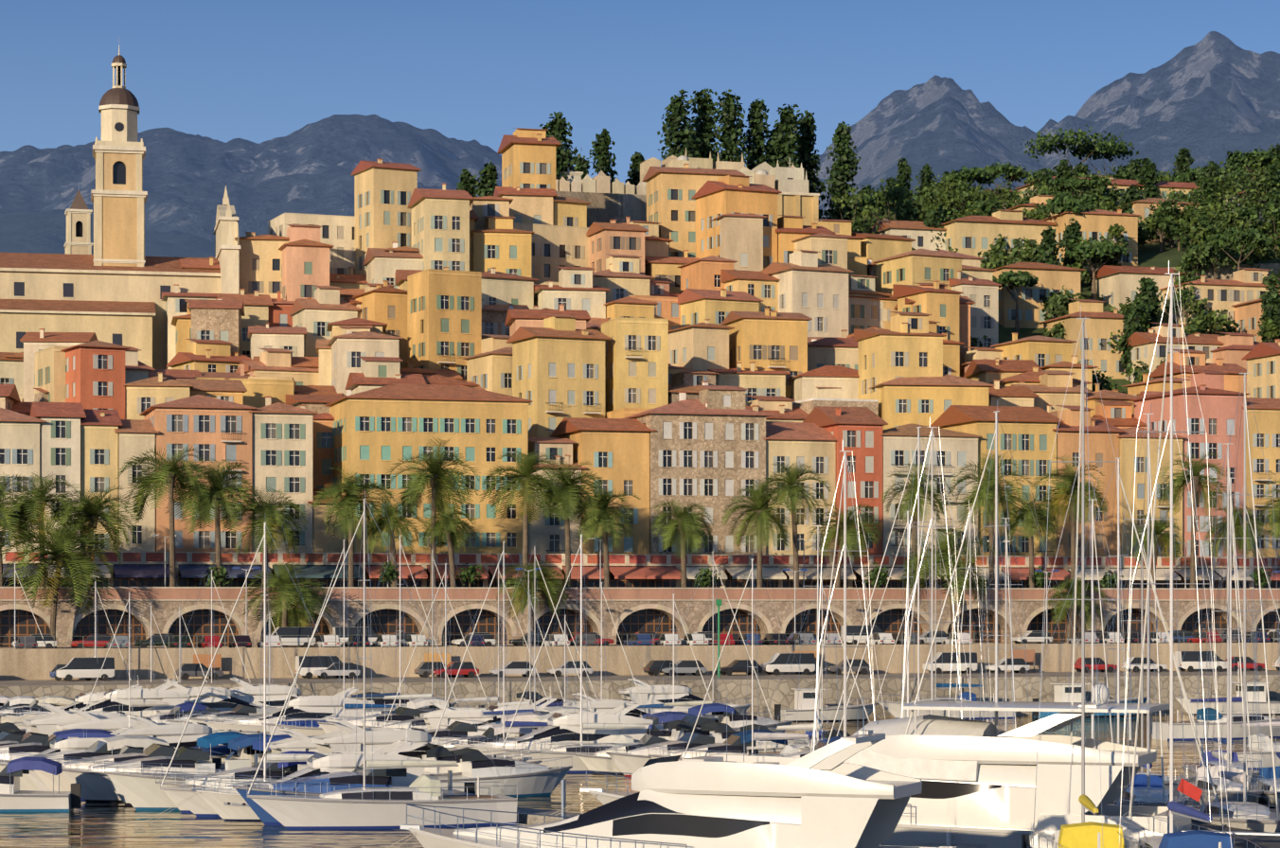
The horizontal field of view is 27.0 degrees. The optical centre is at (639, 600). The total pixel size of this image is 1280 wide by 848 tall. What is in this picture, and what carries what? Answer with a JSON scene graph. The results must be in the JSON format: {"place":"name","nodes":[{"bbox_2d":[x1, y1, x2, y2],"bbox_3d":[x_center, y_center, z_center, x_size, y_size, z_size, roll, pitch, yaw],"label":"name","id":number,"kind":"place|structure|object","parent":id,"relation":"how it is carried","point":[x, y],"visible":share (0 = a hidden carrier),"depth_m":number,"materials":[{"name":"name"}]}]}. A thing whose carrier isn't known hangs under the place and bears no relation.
{"place":"outdoors","nodes":[
{"label":"outdoors","id":0,"kind":"place"},
{"bbox_2d":[0,211,239,274],"bbox_3d":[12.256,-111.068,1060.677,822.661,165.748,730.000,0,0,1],"label":"foothill","id":1,"kind":"structure","parent":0,"point":[40,232],"depth_m":1197.45,"materials":[{"name":"grey stone"}]},
{"bbox_2d":[0,114,501,242],"bbox_3d":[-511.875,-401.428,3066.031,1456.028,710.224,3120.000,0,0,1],"label":"mountain","id":2,"kind":"structure","parent":0,"point":[308,168],"depth_m":3381.68,"materials":[{"name":"grey stone"}]},
{"bbox_2d":[0,713,1279,847],"bbox_3d":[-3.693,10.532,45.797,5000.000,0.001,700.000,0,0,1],"label":"harbour water","id":3,"kind":"structure","parent":0,"point":[103,826],"depth_m":125.43,"materials":[{"name":"grey liquid"}]},
{"bbox_2d":[0,756,81,812],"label":"launch","id":4,"kind":"object","parent":3,"relation":"on","point":[13,798],"visible":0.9,"depth_m":132.46,"materials":[{"name":"white plastic"}]},
{"bbox_2d":[0,728,119,762],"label":"motorboat","id":5,"kind":"object","parent":3,"relation":"on","point":[31,749],"visible":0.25,"depth_m":149.99,"materials":[{"name":"blue"}]},
{"bbox_2d":[2,675,142,729],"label":"cruiser","id":6,"kind":"object","parent":3,"relation":"on","point":[81,700],"visible":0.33,"depth_m":209.31,"materials":[{"name":"white plastic"}]},
{"bbox_2d":[7,717,143,763],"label":"cruiser","id":7,"kind":"object","parent":3,"relation":"on","point":[71,743],"visible":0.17,"depth_m":148.35,"materials":[{"name":"white plastic"}]},
{"bbox_2d":[0,735,169,791],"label":"motorboat","id":8,"kind":"object","parent":3,"relation":"on","point":[112,745],"visible":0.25,"depth_m":145.77,"materials":[{"name":"white plastic"}]},
{"bbox_2d":[14,669,195,722],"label":"cruiser","id":9,"kind":"object","parent":3,"relation":"on","point":[114,700],"visible":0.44,"depth_m":207.91,"materials":[{"name":"white plastic"}]},
{"bbox_2d":[56,701,156,731],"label":"cruiser","id":10,"kind":"object","parent":3,"relation":"on","point":[110,724],"visible":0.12,"depth_m":163.70,"materials":[{"name":"white plastic"}]},
{"bbox_2d":[23,701,224,736],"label":"cruiser","id":11,"kind":"object","parent":3,"relation":"on","point":[45,724],"visible":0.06,"depth_m":165.26,"materials":[{"name":"white plastic"}]},
{"bbox_2d":[32,743,225,799],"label":"motorboat","id":12,"kind":"object","parent":3,"relation":"on","point":[151,751],"visible":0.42,"depth_m":140.60,"materials":[{"name":"white plastic"}]},
{"bbox_2d":[56,746,209,802],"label":"motorboat","id":13,"kind":"object","parent":3,"relation":"on","point":[96,788],"visible":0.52,"depth_m":138.41,"materials":[{"name":"white plastic"}]},
{"bbox_2d":[113,702,227,750],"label":"cruiser","id":14,"kind":"object","parent":3,"relation":"on","point":[170,733],"visible":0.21,"depth_m":159.83,"materials":[{"name":"white plastic"}]},
{"bbox_2d":[104,751,251,810],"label":"motorboat","id":15,"kind":"object","parent":3,"relation":"on","point":[142,791],"visible":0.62,"depth_m":133.31,"materials":[{"name":"white plastic"}]},
{"bbox_2d":[163,678,284,715],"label":"motorboat","id":16,"kind":"object","parent":3,"relation":"on","point":[222,700],"visible":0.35,"depth_m":215.31,"materials":[{"name":"white plastic"}]},
{"bbox_2d":[196,731,266,764],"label":"motorboat","id":17,"kind":"object","parent":3,"relation":"on","point":[210,740],"visible":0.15,"depth_m":155.95,"materials":[{"name":"blue fabric"}]},
{"bbox_2d":[155,750,319,813],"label":"motorboat","id":18,"kind":"object","parent":3,"relation":"on","point":[280,769],"visible":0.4,"depth_m":131.75,"materials":[{"name":"white plastic"}]},
{"bbox_2d":[230,677,300,708],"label":"cruiser","id":19,"kind":"object","parent":3,"relation":"on","point":[276,694],"visible":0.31,"depth_m":218.60,"materials":[{"name":"white plastic"}]},
{"bbox_2d":[160,522,376,817],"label":"sailboat","id":20,"kind":"object","parent":3,"relation":"on","point":[197,806],"visible":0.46,"depth_m":129.97,"materials":[{"name":"white plastic"}]},
{"bbox_2d":[220,728,319,772],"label":"cruiser","id":21,"kind":"object","parent":3,"relation":"on","point":[297,741],"visible":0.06,"depth_m":149.05,"materials":[{"name":"white plastic"}]},
{"bbox_2d":[204,680,369,735],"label":"cruiser","id":22,"kind":"object","parent":3,"relation":"on","point":[310,707],"visible":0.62,"depth_m":197.42,"materials":[{"name":"white plastic"}]},
{"bbox_2d":[143,735,489,824],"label":"cruiser","id":23,"kind":"object","parent":3,"relation":"on","point":[227,804],"visible":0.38,"depth_m":127.53,"materials":[{"name":"white plastic"}]},
{"bbox_2d":[279,539,417,736],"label":"sailboat","id":24,"kind":"object","parent":3,"relation":"on","point":[306,731],"visible":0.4,"depth_m":194.58,"materials":[{"name":"white plastic"}]},
{"bbox_2d":[232,764,477,825],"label":"motorboat","id":25,"kind":"object","parent":3,"relation":"on","point":[346,780],"visible":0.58,"depth_m":124.69,"materials":[{"name":"plastic"}]},
{"bbox_2d":[317,707,423,733],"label":"motorboat","id":26,"kind":"object","parent":3,"relation":"on","point":[400,714],"visible":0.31,"depth_m":191.82,"materials":[{"name":"white plastic"}]},
{"bbox_2d":[173,746,581,824],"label":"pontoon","id":27,"kind":"object","parent":3,"relation":"on","point":[525,819],"visible":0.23,"depth_m":125.58,"materials":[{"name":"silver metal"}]},
{"bbox_2d":[246,498,517,829],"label":"sailboat","id":28,"kind":"object","parent":3,"relation":"on","point":[370,808],"visible":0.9,"depth_m":122.81,"materials":[{"name":"white plastic"}]},
{"bbox_2d":[331,534,459,716],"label":"sailboat","id":29,"kind":"object","parent":3,"relation":"on","point":[368,712],"visible":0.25,"depth_m":215.77,"materials":[{"name":"white plastic"}]},
{"bbox_2d":[368,550,489,718],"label":"sailboat","id":30,"kind":"object","parent":3,"relation":"on","point":[410,697],"visible":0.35,"depth_m":214.47,"materials":[{"name":"white plastic"}]},
{"bbox_2d":[297,703,575,787],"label":"cruiser","id":31,"kind":"object","parent":3,"relation":"on","point":[384,737],"visible":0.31,"depth_m":145.09,"materials":[{"name":"white plastic"}]},
{"bbox_2d":[420,701,498,729],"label":"cruiser","id":32,"kind":"object","parent":3,"relation":"on","point":[450,716],"visible":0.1,"depth_m":186.40,"materials":[{"name":"white plastic"}]},
{"bbox_2d":[421,744,541,776],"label":"motorboat","id":33,"kind":"object","parent":3,"relation":"on","point":[436,753],"visible":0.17,"depth_m":143.39,"materials":[{"name":"white plastic"}]},
{"bbox_2d":[434,747,572,797],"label":"motorboat","id":34,"kind":"object","parent":3,"relation":"on","point":[528,779],"visible":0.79,"depth_m":142.00,"materials":[{"name":"white plastic"}]},
{"bbox_2d":[429,533,577,750],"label":"sailboat","id":35,"kind":"object","parent":3,"relation":"on","point":[522,724],"visible":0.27,"depth_m":167.69,"materials":[{"name":"white plastic"}]},
{"bbox_2d":[459,548,591,738],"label":"sailboat","id":36,"kind":"object","parent":3,"relation":"on","point":[500,713],"visible":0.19,"depth_m":186.11,"materials":[{"name":"white plastic"}]},
{"bbox_2d":[450,693,652,759],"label":"cruiser","id":37,"kind":"object","parent":3,"relation":"on","point":[562,729],"visible":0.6,"depth_m":164.78,"materials":[{"name":"white plastic"}]},
{"bbox_2d":[501,527,675,773],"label":"sailboat","id":38,"kind":"object","parent":3,"relation":"on","point":[568,751],"visible":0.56,"depth_m":162.74,"materials":[{"name":"white plastic"}]},
{"bbox_2d":[563,687,646,718],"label":"cruiser","id":39,"kind":"object","parent":3,"relation":"on","point":[601,705],"visible":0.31,"depth_m":202.74,"materials":[{"name":"white plastic"}]},
{"bbox_2d":[575,734,665,774],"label":"motorboat","id":40,"kind":"object","parent":3,"relation":"on","point":[600,761],"visible":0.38,"depth_m":160.83,"materials":[{"name":"white plastic"}]},
{"bbox_2d":[387,693,956,847],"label":"motor yacht","id":41,"kind":"object","parent":3,"relation":"on","point":[825,797],"visible":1,"depth_m":88.20,"materials":[{"name":"white plastic"}]},
{"bbox_2d":[605,732,758,777],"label":"motorboat","id":42,"kind":"object","parent":3,"relation":"on","point":[632,761],"visible":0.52,"depth_m":158.41,"materials":[{"name":"white plastic"}]},
{"bbox_2d":[619,677,770,717],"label":"motorboat","id":43,"kind":"object","parent":3,"relation":"on","point":[684,694],"visible":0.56,"depth_m":226.27,"materials":[{"name":"white plastic"}]},
{"bbox_2d":[639,551,773,722],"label":"sailboat","id":44,"kind":"object","parent":3,"relation":"on","point":[689,703],"visible":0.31,"depth_m":201.44,"materials":[{"name":"white plastic"}]},
{"bbox_2d":[648,729,787,761],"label":"motorboat","id":45,"kind":"object","parent":3,"relation":"on","point":[735,741],"visible":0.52,"depth_m":156.63,"materials":[{"name":"white plastic"}]},
{"bbox_2d":[688,703,793,732],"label":"motorboat","id":46,"kind":"object","parent":3,"relation":"on","point":[735,720],"visible":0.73,"depth_m":198.45,"materials":[{"name":"blue fabric"}]},
{"bbox_2d":[681,558,828,760],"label":"sailboat","id":47,"kind":"object","parent":3,"relation":"on","point":[788,750],"visible":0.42,"depth_m":155.38,"materials":[{"name":"white plastic"}]},
{"bbox_2d":[746,579,870,755],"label":"sailboat","id":48,"kind":"object","parent":3,"relation":"on","point":[801,727],"visible":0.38,"depth_m":169.41,"materials":[{"name":"white plastic"}]},
{"bbox_2d":[795,525,839,751],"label":"sailboat","id":49,"kind":"object","parent":3,"relation":"on","point":[818,737],"visible":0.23,"depth_m":169.86,"materials":[{"name":"white plastic"}]},
{"bbox_2d":[774,667,878,722],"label":"fishing boat","id":50,"kind":"object","parent":3,"relation":"on","point":[806,704],"visible":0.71,"depth_m":230.79,"materials":[{"name":"white plastic"}]},
{"bbox_2d":[810,450,885,752],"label":"sailboat","id":51,"kind":"object","parent":3,"relation":"on","point":[844,551],"visible":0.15,"depth_m":114.19,"materials":[{"name":"white plastic"}]},
{"bbox_2d":[529,669,1279,847],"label":"motor yacht","id":52,"kind":"object","parent":3,"relation":"on","point":[979,790],"visible":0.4,"depth_m":104.51,"materials":[{"name":"white plastic"}]},
{"bbox_2d":[836,511,993,736],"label":"sailboat","id":53,"kind":"object","parent":3,"relation":"on","point":[907,533],"visible":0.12,"depth_m":163.23,"materials":[{"name":"white plastic"}]},
{"bbox_2d":[826,426,1023,745],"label":"sailboat","id":54,"kind":"object","parent":3,"relation":"on","point":[917,448],"visible":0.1,"depth_m":139.96,"materials":[{"name":"white plastic"}]},
{"bbox_2d":[900,417,974,719],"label":"sailboat","id":55,"kind":"object","parent":3,"relation":"on","point":[912,622],"visible":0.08,"depth_m":128.18,"materials":[{"name":"white plastic"}]},
{"bbox_2d":[876,511,1014,719],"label":"sailboat","id":56,"kind":"object","parent":3,"relation":"on","point":[893,708],"visible":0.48,"depth_m":235.85,"materials":[{"name":"white plastic"}]},
{"bbox_2d":[948,501,1009,730],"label":"sailboat","id":57,"kind":"object","parent":3,"relation":"on","point":[970,568],"visible":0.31,"depth_m":192.96,"materials":[{"name":"white plastic"}]},
{"bbox_2d":[982,513,1029,731],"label":"sailboat","id":58,"kind":"object","parent":3,"relation":"on","point":[1008,584],"visible":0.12,"depth_m":154.68,"materials":[{"name":"white plastic"}]},
{"bbox_2d":[902,410,1136,823],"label":"sailboat","id":59,"kind":"object","parent":3,"relation":"on","point":[996,525],"visible":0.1,"depth_m":107.15,"materials":[{"name":"white plastic"}]},
{"bbox_2d":[1029,316,1146,847],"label":"sailboat","id":60,"kind":"object","parent":3,"relation":"on","point":[1082,834],"visible":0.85,"depth_m":100.17,"materials":[{"name":"white plastic"}]},
{"bbox_2d":[1031,682,1147,717],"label":"fishing boat","id":61,"kind":"object","parent":3,"relation":"on","point":[1062,690],"visible":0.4,"depth_m":239.53,"materials":[{"name":"white plastic"}]},
{"bbox_2d":[1066,499,1117,743],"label":"sailboat","id":62,"kind":"object","parent":3,"relation":"on","point":[1093,533],"visible":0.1,"depth_m":144.57,"materials":[{"name":"white plastic"}]},
{"bbox_2d":[1019,457,1220,811],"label":"sailboat","id":63,"kind":"object","parent":3,"relation":"on","point":[1118,556],"visible":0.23,"depth_m":115.50,"materials":[{"name":"white plastic"}]},
{"bbox_2d":[1075,533,1205,796],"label":"sailboat","id":64,"kind":"object","parent":3,"relation":"on","point":[1175,777],"visible":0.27,"depth_m":139.93,"materials":[{"name":"white plastic"}]},
{"bbox_2d":[1108,403,1189,806],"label":"sailboat","id":65,"kind":"object","parent":3,"relation":"on","point":[1151,788],"visible":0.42,"depth_m":122.49,"materials":[{"name":"white plastic"}]},
{"bbox_2d":[1116,260,1261,847],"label":"sailboat","id":66,"kind":"object","parent":3,"relation":"on","point":[1196,839],"visible":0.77,"depth_m":96.16,"materials":[{"name":"white plastic"}]},
{"bbox_2d":[1151,493,1279,740],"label":"sailboat","id":67,"kind":"object","parent":3,"relation":"on","point":[1179,731],"visible":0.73,"depth_m":201.44,"materials":[{"name":"white plastic"}]},
{"bbox_2d":[1176,434,1264,805],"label":"sailboat","id":68,"kind":"object","parent":3,"relation":"on","point":[1233,789],"visible":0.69,"depth_m":129.43,"materials":[{"name":"white plastic"}]},
{"bbox_2d":[1181,478,1262,782],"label":"sailboat","id":69,"kind":"object","parent":3,"relation":"on","point":[1235,762],"visible":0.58,"depth_m":144.40,"materials":[{"name":"white plastic"}]},
{"bbox_2d":[1173,662,1279,715],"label":"fishing boat","id":70,"kind":"object","parent":3,"relation":"on","point":[1261,702],"visible":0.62,"depth_m":243.73,"materials":[{"name":"white plastic"}]},
{"bbox_2d":[1175,362,1279,833],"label":"sailboat","id":71,"kind":"object","parent":3,"relation":"on","point":[1251,809],"visible":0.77,"depth_m":112.42,"materials":[{"name":"white plastic"}]},
{"bbox_2d":[1191,808,1279,847],"bbox_3d":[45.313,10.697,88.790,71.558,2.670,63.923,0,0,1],"label":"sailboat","id":72,"kind":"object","parent":3,"relation":"in","point":[1266,842],"depth_m":105.02,"materials":[{"name":"white plastic"}]},
{"bbox_2d":[1199,539,1279,769],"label":"sailboat","id":73,"kind":"object","parent":3,"relation":"on","point":[1265,748],"visible":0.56,"depth_m":165.80,"materials":[{"name":"white plastic"}]},
{"bbox_2d":[1247,444,1279,809],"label":"sailboat","id":74,"kind":"object","parent":3,"relation":"on","point":[1267,784],"visible":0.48,"depth_m":129.63,"materials":[{"name":"white plastic"}]},
{"bbox_2d":[0,0,1279,185],"label":"sky","id":75,"kind":"structure","parent":0,"point":[256,71],"materials":[{"name":"blue"}]},
{"bbox_2d":[813,31,1279,221],"bbox_3d":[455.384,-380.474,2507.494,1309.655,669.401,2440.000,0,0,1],"label":"mountain","id":76,"kind":"structure","parent":0,"point":[1213,96],"depth_m":2708.38,"materials":[{"name":"grey stone"}]},
{"bbox_2d":[998,234,1279,393],"bbox_3d":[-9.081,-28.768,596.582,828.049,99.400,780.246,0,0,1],"label":"hill terrain","id":77,"kind":"structure","parent":0,"point":[1150,255],"depth_m":417.60,"materials":[{"name":"green plant"}]},
{"bbox_2d":[63,190,93,254],"bbox_3d":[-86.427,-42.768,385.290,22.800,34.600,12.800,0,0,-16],"label":"bell tower","id":78,"kind":"structure","parent":77,"relation":"on","point":[78,214],"depth_m":382.37,"materials":[{"name":"paint"}]},
{"bbox_2d":[0,39,240,369],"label":"church","id":79,"kind":"structure","parent":77,"relation":"on","point":[114,286],"depth_m":347.93,"materials":[{"name":"paint"}]},
{"bbox_2d":[238,127,625,294],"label":"old town row","id":80,"kind":"object","parent":77,"relation":"on","point":[528,158],"visible":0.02,"depth_m":367.36,"materials":[{"name":"paint"}]},
{"bbox_2d":[5,280,1003,398],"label":"buildings","id":81,"kind":"structure","parent":77,"relation":"on","point":[383,310],"depth_m":335.90,"materials":[{"name":"paint"}]},
{"bbox_2d":[0,268,1077,399],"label":"buildings","id":82,"kind":"structure","parent":77,"relation":"on","point":[444,319],"depth_m":324.28,"materials":[{"name":"paint"}]},
{"bbox_2d":[179,158,915,298],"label":"buildings","id":83,"kind":"structure","parent":77,"relation":"on","point":[383,191],"depth_m":361.55,"materials":[{"name":"paint"}]},
{"bbox_2d":[17,304,1098,401],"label":"buildings","id":84,"kind":"structure","parent":77,"relation":"on","point":[767,340],"depth_m":323.20,"materials":[{"name":"paint"}]},
{"bbox_2d":[171,183,965,357],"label":"buildings","id":85,"kind":"structure","parent":77,"relation":"on","point":[440,229],"depth_m":349.96,"materials":[{"name":"paint"}]},
{"bbox_2d":[161,174,996,369],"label":"buildings","id":86,"kind":"structure","parent":77,"relation":"on","point":[305,268],"depth_m":361.16,"materials":[{"name":"paint"}]},
{"bbox_2d":[187,248,1001,365],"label":"buildings","id":87,"kind":"structure","parent":77,"relation":"on","point":[804,282],"depth_m":345.89,"materials":[{"name":"paint"}]},
{"bbox_2d":[35,311,1162,419],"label":"buildings","id":88,"kind":"structure","parent":77,"relation":"on","point":[638,372],"depth_m":307.59,"materials":[{"name":"paint"}]},
{"bbox_2d":[19,328,1246,406],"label":"buildings","id":89,"kind":"structure","parent":77,"relation":"on","point":[773,383],"depth_m":319.96,"materials":[{"name":"paint"}]},
{"bbox_2d":[0,369,1279,557],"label":"waterfront buildings","id":90,"kind":"structure","parent":77,"relation":"on","point":[714,449],"depth_m":288.62,"materials":[{"name":"paint"}]},
{"bbox_2d":[0,551,1279,718],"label":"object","id":91,"kind":"structure","parent":77,"relation":"on","point":[641,588],"depth_m":264.93,"materials":[{"name":"stone"}]},
{"bbox_2d":[0,436,1279,647],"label":"palm trees","id":92,"kind":"object","parent":91,"relation":"on","point":[439,482],"visible":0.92,"depth_m":267.85,"materials":[{"name":"green plant"}]},
{"bbox_2d":[0,534,1279,678],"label":"quay lamps and fence","id":93,"kind":"object","parent":91,"relation":"on","point":[1017,653],"visible":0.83,"depth_m":252.73,"materials":[{"name":"metal"}]},
{"bbox_2d":[11,625,1279,681],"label":"parked cars","id":94,"kind":"object","parent":91,"relation":"on","point":[87,668],"visible":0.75,"depth_m":251.44,"materials":[{"name":"paint"}]},
{"bbox_2d":[0,313,1279,489],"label":"buildings","id":95,"kind":"structure","parent":77,"relation":"on","point":[559,368],"depth_m":301.57,"materials":[{"name":"paint"}]},
{"bbox_2d":[456,88,879,233],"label":"cypress trees","id":96,"kind":"object","parent":77,"relation":"on","point":[780,146],"visible":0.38,"depth_m":417.62,"materials":[{"name":"green plant"}]},
{"bbox_2d":[555,147,819,227],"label":"cemetery wall","id":97,"kind":"structure","parent":77,"relation":"on","point":[617,201],"depth_m":403.18,"materials":[{"name":"paint"}]},
{"bbox_2d":[849,146,1279,384],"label":"hillside trees","id":98,"kind":"object","parent":77,"relation":"on","point":[951,196],"visible":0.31,"depth_m":429.34,"materials":[{"name":"green plant"}]},
{"bbox_2d":[852,142,1279,342],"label":"hillside trees","id":99,"kind":"object","parent":77,"relation":"on","point":[1106,251],"visible":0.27,"depth_m":423.44,"materials":[{"name":"green plant"}]},
{"bbox_2d":[853,150,1279,392],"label":"hillside trees","id":100,"kind":"object","parent":77,"relation":"on","point":[1054,304],"visible":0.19,"depth_m":409.96,"materials":[{"name":"green plant"}]},
{"bbox_2d":[868,124,1279,350],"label":"trees","id":101,"kind":"object","parent":77,"relation":"on","point":[904,205],"visible":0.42,"depth_m":451.69,"materials":[{"name":"green plant"}]},
{"bbox_2d":[871,175,1279,383],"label":"buildings","id":102,"kind":"structure","parent":77,"relation":"on","point":[1241,292],"depth_m":391.87,"materials":[{"name":"paint"}]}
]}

